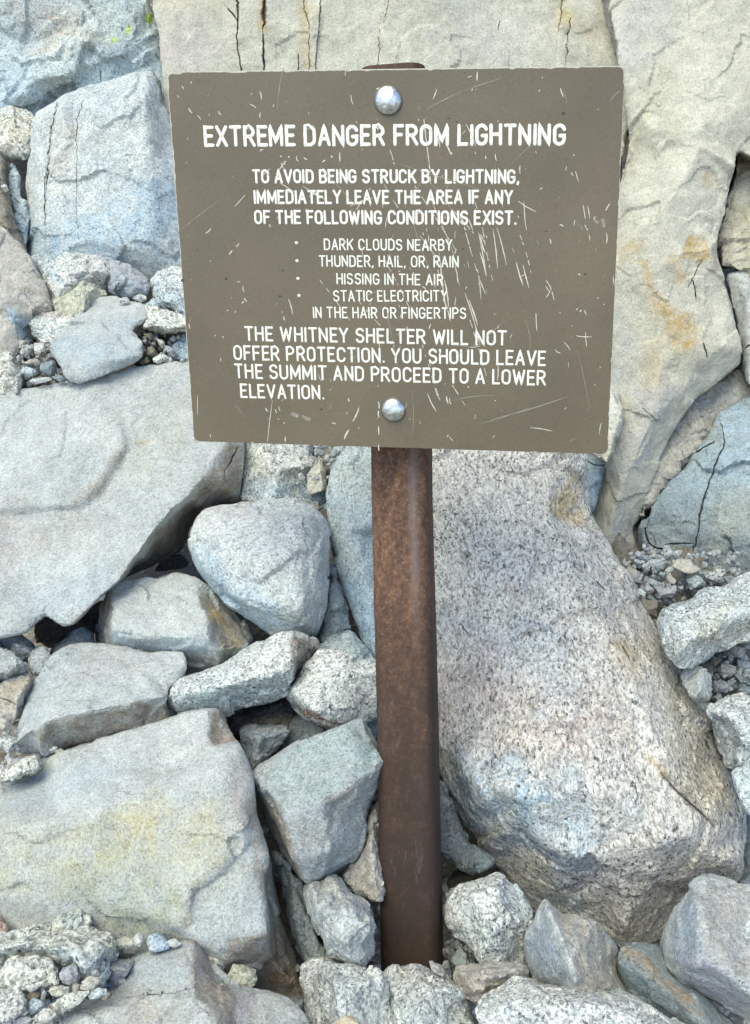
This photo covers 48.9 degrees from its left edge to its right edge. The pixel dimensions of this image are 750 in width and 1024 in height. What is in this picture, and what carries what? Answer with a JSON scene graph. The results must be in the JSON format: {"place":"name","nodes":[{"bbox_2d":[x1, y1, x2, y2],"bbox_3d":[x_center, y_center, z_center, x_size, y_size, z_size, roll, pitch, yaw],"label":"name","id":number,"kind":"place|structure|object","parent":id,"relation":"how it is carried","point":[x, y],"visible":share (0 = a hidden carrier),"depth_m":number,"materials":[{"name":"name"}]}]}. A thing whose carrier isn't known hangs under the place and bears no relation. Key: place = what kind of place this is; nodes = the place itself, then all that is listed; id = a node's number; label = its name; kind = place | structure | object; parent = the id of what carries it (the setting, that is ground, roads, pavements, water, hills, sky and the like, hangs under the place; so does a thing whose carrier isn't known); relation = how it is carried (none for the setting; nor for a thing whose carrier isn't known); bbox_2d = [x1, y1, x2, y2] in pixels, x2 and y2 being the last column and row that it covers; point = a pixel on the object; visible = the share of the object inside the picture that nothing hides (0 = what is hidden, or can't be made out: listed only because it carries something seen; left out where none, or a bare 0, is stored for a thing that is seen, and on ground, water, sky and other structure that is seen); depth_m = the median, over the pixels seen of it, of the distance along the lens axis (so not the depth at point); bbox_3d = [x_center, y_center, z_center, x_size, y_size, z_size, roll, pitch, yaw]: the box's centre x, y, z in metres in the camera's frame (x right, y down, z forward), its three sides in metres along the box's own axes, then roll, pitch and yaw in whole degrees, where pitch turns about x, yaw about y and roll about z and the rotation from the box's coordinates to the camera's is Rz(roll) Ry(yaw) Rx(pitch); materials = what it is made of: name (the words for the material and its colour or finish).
{"place":"outdoors","nodes":[
{"label":"outdoors","id":0,"kind":"place"},
{"bbox_2d":[0,0,741,1023],"bbox_3d":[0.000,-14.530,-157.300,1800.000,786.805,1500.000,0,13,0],"label":"slope","id":1,"kind":"structure","parent":0,"point":[258,634],"depth_m":2.03,"materials":[{"name":"grey stone"}]},
{"bbox_2d":[0,634,35,663],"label":"rock","id":2,"kind":"object","parent":1,"relation":"on","point":[21,646],"visible":0.49,"depth_m":1.51,"materials":[{"name":"grey stone"}]},
{"bbox_2d":[28,646,50,675],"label":"rock","id":3,"kind":"object","parent":2,"relation":"on","point":[38,657],"visible":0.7,"depth_m":1.47,"materials":[{"name":"grey stone"}]},
{"bbox_2d":[34,600,102,647],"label":"rock","id":4,"kind":"object","parent":1,"relation":"on","point":[49,632],"visible":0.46,"depth_m":1.66,"materials":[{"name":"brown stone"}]},
{"bbox_2d":[50,627,94,654],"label":"rock","id":5,"kind":"object","parent":4,"relation":"on","point":[82,635],"visible":0.6,"depth_m":1.56,"materials":[{"name":"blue stone"}]},
{"bbox_2d":[0,0,162,115],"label":"cliff face","id":6,"kind":"object","parent":1,"relation":"on","point":[51,51],"visible":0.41,"depth_m":2.20},
{"bbox_2d":[25,71,180,303],"bbox_3d":[-0.662,-0.852,2.163,0.526,0.602,0.481,0,13,0],"label":"boulder","id":7,"kind":"object","parent":1,"relation":"on","point":[100,178],"visible":0.77,"depth_m":2.00,"materials":[{"name":"stone"}]},
{"bbox_2d":[0,361,244,638],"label":"rock slab","id":8,"kind":"object","parent":1,"relation":"on","point":[109,481],"visible":0.8,"depth_m":1.64,"materials":[{"name":"stone"}]},
{"bbox_2d":[0,351,23,394],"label":"rock","id":9,"kind":"object","parent":8,"relation":"on","point":[11,376],"visible":0.91,"depth_m":1.74,"materials":[{"name":"white stone"}]},
{"bbox_2d":[0,226,52,357],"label":"rock","id":10,"kind":"object","parent":8,"relation":"on","point":[25,298],"visible":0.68,"depth_m":1.87,"materials":[{"name":"beige stone"}]},
{"bbox_2d":[0,154,26,251],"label":"rock","id":11,"kind":"object","parent":10,"relation":"on","point":[7,220],"visible":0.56,"depth_m":1.98,"materials":[{"name":"grey stone"}]},
{"bbox_2d":[0,105,34,160],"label":"rock","id":12,"kind":"object","parent":11,"relation":"on","point":[15,127],"visible":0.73,"depth_m":2.08,"materials":[{"name":"white stone"}]},
{"bbox_2d":[7,163,29,244],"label":"rock","id":13,"kind":"object","parent":11,"relation":"on","point":[20,212],"visible":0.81,"depth_m":2.05,"materials":[{"name":"stone"}]},
{"bbox_2d":[20,341,60,387],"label":"gravel","id":14,"kind":"structure","parent":8,"relation":"on","point":[41,360],"depth_m":1.88,"materials":[{"name":"grey gravel"}]},
{"bbox_2d":[29,310,73,347],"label":"rock","id":15,"kind":"object","parent":14,"relation":"on","point":[45,327],"visible":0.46,"depth_m":1.85,"materials":[{"name":"stone"}]},
{"bbox_2d":[51,280,106,316],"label":"rock","id":16,"kind":"object","parent":15,"relation":"on","point":[81,297],"visible":0.68,"depth_m":1.88,"materials":[{"name":"stone"}]},
{"bbox_2d":[31,251,109,299],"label":"rock","id":17,"kind":"object","parent":16,"relation":"on","point":[62,274],"visible":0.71,"depth_m":1.91,"materials":[{"name":"stone"}]},
{"bbox_2d":[40,360,56,374],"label":"pebble","id":18,"kind":"object","parent":8,"relation":"on","point":[49,368],"visible":1,"depth_m":1.75,"materials":[{"name":"grey stone"}]},
{"bbox_2d":[50,296,146,383],"bbox_3d":[-0.607,-0.384,1.824,0.214,0.187,0.233,0,13,0],"label":"rock slab","id":19,"kind":"object","parent":8,"relation":"on","point":[98,338],"visible":0.98,"depth_m":1.79,"materials":[{"name":"stone"}]},
{"bbox_2d":[96,254,150,300],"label":"rock","id":20,"kind":"object","parent":19,"relation":"on","point":[129,281],"visible":0.83,"depth_m":1.91,"materials":[{"name":"stone"}]},
{"bbox_2d":[134,329,179,365],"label":"gravel","id":21,"kind":"structure","parent":8,"relation":"on","point":[166,338],"depth_m":1.89,"materials":[{"name":"grey gravel"}]},
{"bbox_2d":[155,554,187,571],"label":"rock","id":22,"kind":"object","parent":8,"relation":"on","point":[176,561],"visible":1,"depth_m":1.80,"materials":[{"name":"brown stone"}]},
{"bbox_2d":[171,333,187,361],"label":"rock","id":23,"kind":"object","parent":8,"relation":"on","point":[181,352],"visible":0.27,"depth_m":1.83,"materials":[{"name":"stone"}]},
{"bbox_2d":[143,304,185,334],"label":"rock","id":24,"kind":"object","parent":23,"relation":"on","point":[162,319],"visible":0.7,"depth_m":1.82,"materials":[{"name":"white stone"}]},
{"bbox_2d":[150,266,184,314],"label":"rock","id":25,"kind":"object","parent":24,"relation":"on","point":[166,288],"visible":0.54,"depth_m":1.91,"materials":[{"name":"stone"}]},
{"bbox_2d":[0,708,303,1023],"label":"boulder","id":26,"kind":"object","parent":1,"relation":"on","point":[146,830],"visible":0.74,"depth_m":1.18,"materials":[{"name":"stone"}]},
{"bbox_2d":[7,756,23,764],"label":"rock","id":27,"kind":"object","parent":26,"relation":"on","point":[13,760],"visible":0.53,"depth_m":1.34,"materials":[{"name":"stone"}]},
{"bbox_2d":[0,734,16,754],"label":"rock","id":28,"kind":"object","parent":27,"relation":"on","point":[8,744],"visible":1,"depth_m":1.33,"materials":[{"name":"stone"}]},
{"bbox_2d":[0,717,12,731],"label":"rock","id":29,"kind":"object","parent":28,"relation":"on","point":[6,725],"visible":1,"depth_m":1.33,"materials":[{"name":"beige stone"}]},
{"bbox_2d":[0,755,39,781],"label":"rock","id":30,"kind":"object","parent":26,"relation":"on","point":[26,765],"visible":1,"depth_m":1.27,"materials":[{"name":"white stone"}]},
{"bbox_2d":[15,643,186,756],"bbox_3d":[-0.472,0.333,1.447,0.287,0.180,0.269,0,13,0],"label":"rock slab","id":31,"kind":"object","parent":26,"relation":"on","point":[80,693],"visible":0.88,"depth_m":1.38,"materials":[{"name":"stone"}]},
{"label":"rock","id":32,"kind":"object","parent":26,"relation":"on","visible":0},
{"bbox_2d":[225,698,297,737],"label":"rock","id":33,"kind":"object","parent":32,"relation":"on","point":[282,711],"visible":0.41,"depth_m":1.50,"materials":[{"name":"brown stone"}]},
{"bbox_2d":[167,630,319,716],"bbox_3d":[-0.233,0.290,1.476,0.268,0.178,0.231,0,13,0],"label":"rock","id":34,"kind":"object","parent":33,"relation":"on","point":[264,672],"visible":0.9,"depth_m":1.39,"materials":[{"name":"stone"}]},
{"bbox_2d":[239,724,288,770],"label":"rock","id":35,"kind":"object","parent":33,"relation":"on","point":[260,743],"visible":0.88,"depth_m":1.43,"materials":[{"name":"stone"}]},
{"bbox_2d":[334,1015,359,1023],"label":"rock","id":36,"kind":"object","parent":1,"relation":"on","point":[347,1019],"visible":1,"depth_m":0.97,"materials":[{"name":"beige stone"}]},
{"bbox_2d":[153,0,749,574],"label":"cliff face","id":37,"kind":"object","parent":1,"relation":"on","point":[675,460],"visible":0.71,"depth_m":2.03},
{"bbox_2d":[523,899,625,991],"bbox_3d":[0.292,0.641,1.179,0.166,0.260,0.240,0,13,0],"label":"rock","id":38,"kind":"object","parent":1,"relation":"on","point":[577,953],"visible":0.78,"depth_m":1.10,"materials":[{"name":"grey stone"}]},
{"bbox_2d":[475,975,684,1023],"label":"rock","id":39,"kind":"object","parent":1,"relation":"on","point":[514,999],"visible":0.88,"depth_m":1.01,"materials":[{"name":"stone"}]},
{"bbox_2d":[432,449,746,946],"bbox_3d":[0.399,0.363,1.705,0.702,1.020,0.927,0,13,0],"label":"boulder","id":40,"kind":"object","parent":1,"relation":"on","point":[584,772],"visible":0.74,"depth_m":1.43,"materials":[{"name":"stone"}]},
{"bbox_2d":[640,599,657,616],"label":"rock","id":41,"kind":"object","parent":40,"relation":"on","point":[651,606],"visible":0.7,"depth_m":1.63,"materials":[{"name":"brown stone"}]},
{"bbox_2d":[681,666,711,709],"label":"rock","id":42,"kind":"object","parent":40,"relation":"on","point":[697,682],"visible":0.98,"depth_m":1.44,"materials":[{"name":"grey stone"}]},
{"bbox_2d":[706,692,749,770],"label":"rock","id":43,"kind":"object","parent":40,"relation":"on","point":[729,716],"visible":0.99,"depth_m":1.35,"materials":[{"name":"stone"}]},
{"bbox_2d":[732,756,749,814],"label":"rock","id":44,"kind":"object","parent":40,"relation":"on","point":[741,778],"visible":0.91,"depth_m":1.26,"materials":[{"name":"stone"}]},
{"bbox_2d":[617,942,735,1023],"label":"rock","id":45,"kind":"object","parent":1,"relation":"on","point":[646,976],"visible":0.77,"depth_m":1.10,"materials":[{"name":"grey stone"}]},
{"bbox_2d":[660,873,749,1023],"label":"boulder","id":46,"kind":"object","parent":1,"relation":"on","point":[704,946],"visible":0.96,"depth_m":1.08,"materials":[{"name":"grey stone"}]},
{"bbox_2d":[741,915,749,941],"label":"rock","id":47,"kind":"object","parent":46,"relation":"on","point":[745,930],"visible":1,"depth_m":1.00,"materials":[{"name":"stone"}]},
{"bbox_2d":[0,331,749,1023],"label":"gravel","id":48,"kind":"structure","parent":0,"point":[666,553],"depth_m":1.70,"materials":[{"name":"grey gravel"}]},
{"bbox_2d":[0,984,27,1023],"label":"rock","id":49,"kind":"object","parent":48,"relation":"on","point":[13,1004],"visible":0.94,"depth_m":1.00,"materials":[{"name":"stone"}]},
{"bbox_2d":[27,998,44,1013],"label":"rock","id":50,"kind":"object","parent":49,"relation":"on","point":[35,1005],"visible":1,"depth_m":1.02,"materials":[{"name":"stone"}]},
{"bbox_2d":[0,673,34,720],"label":"rock","id":51,"kind":"object","parent":48,"relation":"on","point":[15,690],"visible":0.91,"depth_m":1.40,"materials":[{"name":"beige stone"}]},
{"bbox_2d":[0,647,28,681],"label":"rock","id":52,"kind":"object","parent":51,"relation":"on","point":[12,664],"visible":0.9,"depth_m":1.43,"materials":[{"name":"grey stone"}]},
{"bbox_2d":[0,954,59,993],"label":"rock","id":53,"kind":"object","parent":48,"relation":"on","point":[24,974],"visible":0.97,"depth_m":1.04,"materials":[{"name":"white stone"}]},
{"bbox_2d":[34,343,46,355],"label":"pebble","id":54,"kind":"object","parent":48,"relation":"on","point":[40,349],"visible":1,"depth_m":1.78,"materials":[{"name":"stone"}]},
{"bbox_2d":[0,923,118,984],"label":"rock","id":55,"kind":"object","parent":48,"relation":"on","point":[87,950],"visible":0.75,"depth_m":1.08,"materials":[{"name":"white stone"}]},
{"bbox_2d":[59,964,80,984],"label":"rock","id":56,"kind":"object","parent":55,"relation":"on","point":[69,975],"visible":1,"depth_m":1.04,"materials":[{"name":"stone"}]},
{"bbox_2d":[51,908,91,932],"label":"rock","id":57,"kind":"object","parent":55,"relation":"on","point":[75,918],"visible":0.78,"depth_m":1.14,"materials":[{"name":"white stone"}]},
{"bbox_2d":[95,572,252,674],"bbox_3d":[-0.403,0.228,1.641,0.337,0.238,0.345,0,13,0],"label":"rock","id":58,"kind":"object","parent":48,"relation":"on","point":[200,624],"visible":0.77,"depth_m":1.52,"materials":[{"name":"stone"}]},
{"bbox_2d":[62,940,309,1023],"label":"rock slab","id":59,"kind":"object","parent":48,"relation":"on","point":[186,982],"visible":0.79,"depth_m":1.07,"materials":[{"name":"stone"}]},
{"bbox_2d":[32,1008,56,1023],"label":"rock","id":60,"kind":"object","parent":59,"relation":"on","point":[44,1015],"visible":1,"depth_m":1.01,"materials":[{"name":"white stone"}]},
{"bbox_2d":[49,985,69,996],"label":"rock","id":61,"kind":"object","parent":59,"relation":"on","point":[58,990],"visible":1,"depth_m":1.03,"materials":[{"name":"stone"}]},
{"bbox_2d":[48,990,88,1013],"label":"rock","id":62,"kind":"object","parent":59,"relation":"on","point":[64,1003],"visible":1,"depth_m":1.02,"materials":[{"name":"white stone"}]},
{"bbox_2d":[80,976,99,991],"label":"rock","id":63,"kind":"object","parent":59,"relation":"on","point":[89,983],"visible":1,"depth_m":1.04,"materials":[{"name":"beige stone"}]},
{"bbox_2d":[87,987,106,999],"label":"rock","id":64,"kind":"object","parent":59,"relation":"on","point":[97,993],"visible":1,"depth_m":1.03,"materials":[{"name":"stone"}]},
{"bbox_2d":[106,958,133,987],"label":"rock","id":65,"kind":"object","parent":59,"relation":"on","point":[120,969],"visible":0.64,"depth_m":1.10,"materials":[{"name":"stone"}]},
{"bbox_2d":[115,936,135,949],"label":"rock","id":66,"kind":"object","parent":65,"relation":"on","point":[125,942],"visible":0.98,"depth_m":1.12,"materials":[{"name":"stone"}]},
{"bbox_2d":[146,932,169,952],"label":"pebble","id":67,"kind":"object","parent":59,"relation":"on","point":[156,942],"visible":0.98,"depth_m":1.12,"materials":[{"name":"stone"}]},
{"bbox_2d":[227,964,257,986],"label":"rock","id":68,"kind":"object","parent":59,"relation":"on","point":[241,974],"visible":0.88,"depth_m":1.13,"materials":[{"name":"stone"}]},
{"bbox_2d":[188,497,330,636],"bbox_3d":[-0.234,0.113,1.663,0.297,0.292,0.442,0,13,0],"label":"boulder","id":69,"kind":"object","parent":48,"relation":"on","point":[263,564],"visible":0.95,"depth_m":1.50,"materials":[{"name":"stone"}]},
{"bbox_2d":[240,443,325,510],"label":"rock","id":70,"kind":"object","parent":69,"relation":"on","point":[271,471],"visible":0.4,"depth_m":1.74,"materials":[{"name":"stone"}]},
{"bbox_2d":[312,445,336,483],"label":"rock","id":71,"kind":"object","parent":70,"relation":"on","point":[326,450],"visible":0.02,"depth_m":1.86,"materials":[{"name":"grey stone"}]},
{"bbox_2d":[274,876,294,944],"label":"rock","id":72,"kind":"object","parent":48,"relation":"on","point":[284,918],"visible":0.14,"depth_m":1.44,"materials":[{"name":"grey stone"}]},
{"bbox_2d":[272,850,342,963],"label":"rock","id":73,"kind":"object","parent":48,"relation":"on","point":[309,941],"visible":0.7,"depth_m":1.26,"materials":[{"name":"grey stone"}]},
{"bbox_2d":[252,718,382,883],"bbox_3d":[-0.092,0.479,1.348,0.221,0.336,0.326,0,13,0],"label":"rock","id":74,"kind":"object","parent":73,"relation":"on","point":[316,793],"visible":0.92,"depth_m":1.23,"materials":[{"name":"grey stone"}]},
{"bbox_2d":[307,456,326,494],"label":"rock","id":75,"kind":"object","parent":48,"relation":"on","point":[315,486],"visible":0.98,"depth_m":1.68,"materials":[{"name":"beige stone"}]},
{"bbox_2d":[279,715,376,750],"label":"rock","id":76,"kind":"object","parent":48,"relation":"on","point":[300,728],"visible":0.14,"depth_m":1.49,"materials":[{"name":"grey stone"}]},
{"bbox_2d":[285,649,376,729],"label":"rock","id":77,"kind":"object","parent":76,"relation":"on","point":[330,689],"visible":0.77,"depth_m":1.39,"materials":[{"name":"stone"}]},
{"bbox_2d":[319,630,373,660],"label":"rock","id":78,"kind":"object","parent":77,"relation":"on","point":[349,641],"visible":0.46,"depth_m":1.51,"materials":[{"name":"stone"}]},
{"bbox_2d":[317,564,351,642],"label":"rock","id":79,"kind":"object","parent":78,"relation":"on","point":[336,620],"visible":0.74,"depth_m":1.56,"materials":[{"name":"grey stone"}]},
{"bbox_2d":[303,874,376,966],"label":"rock","id":80,"kind":"object","parent":48,"relation":"on","point":[339,912],"visible":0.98,"depth_m":1.15,"materials":[{"name":"grey stone"}]},
{"bbox_2d":[343,796,385,901],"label":"rock","id":81,"kind":"object","parent":80,"relation":"on","point":[362,876],"visible":0.84,"depth_m":1.25,"materials":[{"name":"beige stone"}]},
{"bbox_2d":[299,957,392,1023],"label":"rock","id":82,"kind":"object","parent":48,"relation":"on","point":[333,991],"visible":0.94,"depth_m":1.10,"materials":[{"name":"stone"}]},
{"bbox_2d":[326,446,374,657],"bbox_3d":[-0.012,0.068,1.717,0.185,0.456,0.432,0,13,0],"label":"boulder","id":83,"kind":"object","parent":48,"relation":"on","point":[349,502],"visible":0.52,"depth_m":1.60,"materials":[{"name":"stone"}]},
{"bbox_2d":[167,62,624,974],"bbox_3d":[0.017,0.098,1.245,0.567,1.453,0.294,7,15,29],"label":"warning sign","id":84,"kind":"object","parent":48,"relation":"on","point":[403,270],"visible":1,"depth_m":1.16,"materials":[{"name":"metal"}]},
{"bbox_2d":[383,963,473,1023],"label":"rock","id":85,"kind":"object","parent":48,"relation":"on","point":[420,993],"visible":0.91,"depth_m":1.09,"materials":[{"name":"stone"}]},
{"bbox_2d":[429,961,446,978],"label":"rock","id":86,"kind":"object","parent":85,"relation":"on","point":[437,969],"visible":1,"depth_m":1.17,"materials":[{"name":"stone"}]},
{"bbox_2d":[451,945,468,966],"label":"rock","id":87,"kind":"object","parent":48,"relation":"on","point":[459,956],"visible":0.77,"depth_m":1.25,"materials":[{"name":"grey stone"}]},
{"bbox_2d":[446,869,490,888],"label":"rock","id":88,"kind":"object","parent":48,"relation":"on","point":[458,876],"visible":0.26,"depth_m":1.48,"materials":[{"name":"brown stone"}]},
{"bbox_2d":[440,780,494,875],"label":"rock","id":89,"kind":"object","parent":88,"relation":"on","point":[460,851],"visible":0.76,"depth_m":1.38,"materials":[{"name":"grey stone"}]},
{"bbox_2d":[443,872,533,965],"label":"rock","id":90,"kind":"object","parent":48,"relation":"on","point":[490,917],"visible":0.88,"depth_m":1.20,"materials":[{"name":"stone"}]},
{"bbox_2d":[453,961,529,1004],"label":"rock","id":91,"kind":"object","parent":48,"relation":"on","point":[474,982],"visible":0.7,"depth_m":1.12,"materials":[{"name":"beige stone"}]},
{"bbox_2d":[646,559,665,571],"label":"rock","id":92,"kind":"object","parent":48,"relation":"on","point":[661,565],"visible":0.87,"depth_m":1.71,"materials":[{"name":"grey stone"}]},
{"bbox_2d":[657,585,676,598],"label":"rock","id":93,"kind":"object","parent":48,"relation":"on","point":[670,591],"visible":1,"depth_m":1.67,"materials":[{"name":"stone"}]},
{"bbox_2d":[673,559,699,573],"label":"rock","id":94,"kind":"object","parent":48,"relation":"on","point":[688,566],"visible":1,"depth_m":1.68,"materials":[{"name":"beige stone"}]},
{"bbox_2d":[686,575,705,589],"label":"rock","id":95,"kind":"object","parent":48,"relation":"on","point":[695,581],"visible":1,"depth_m":1.68,"materials":[{"name":"stone"}]},
{"bbox_2d":[656,571,749,668],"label":"boulder","id":96,"kind":"object","parent":48,"relation":"on","point":[703,625],"visible":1,"depth_m":1.44,"materials":[{"name":"stone"}]},
{"bbox_2d":[704,569,725,582],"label":"rock","id":97,"kind":"object","parent":48,"relation":"on","point":[716,575],"visible":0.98,"depth_m":1.69,"materials":[{"name":"stone"}]},
{"bbox_2d":[715,679,729,692],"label":"rock","id":98,"kind":"object","parent":48,"relation":"on","point":[722,686],"visible":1,"depth_m":1.55,"materials":[{"name":"stone"}]},
{"bbox_2d":[698,642,749,702],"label":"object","id":99,"kind":"structure","parent":48,"relation":"on","point":[733,663],"depth_m":1.62,"materials":[{"name":"brown stone"}]},
{"bbox_2d":[716,663,736,676],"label":"rock","id":100,"kind":"object","parent":48,"relation":"on","point":[724,668],"visible":0.99,"depth_m":1.55,"materials":[{"name":"beige stone"}]},
{"bbox_2d":[729,647,744,657],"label":"rock","id":101,"kind":"object","parent":48,"relation":"on","point":[738,652],"visible":0.99,"depth_m":1.55,"materials":[{"name":"beige stone"}]},
{"bbox_2d":[737,797,749,883],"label":"rock","id":102,"kind":"object","parent":48,"relation":"on","point":[744,878],"visible":0.06,"depth_m":1.43,"materials":[{"name":"grey stone"}]},
{"bbox_2d":[638,546,734,619],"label":"rock","id":103,"kind":"object","parent":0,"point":[678,596],"visible":0.09,"depth_m":1.77,"materials":[{"name":"grey stone"}]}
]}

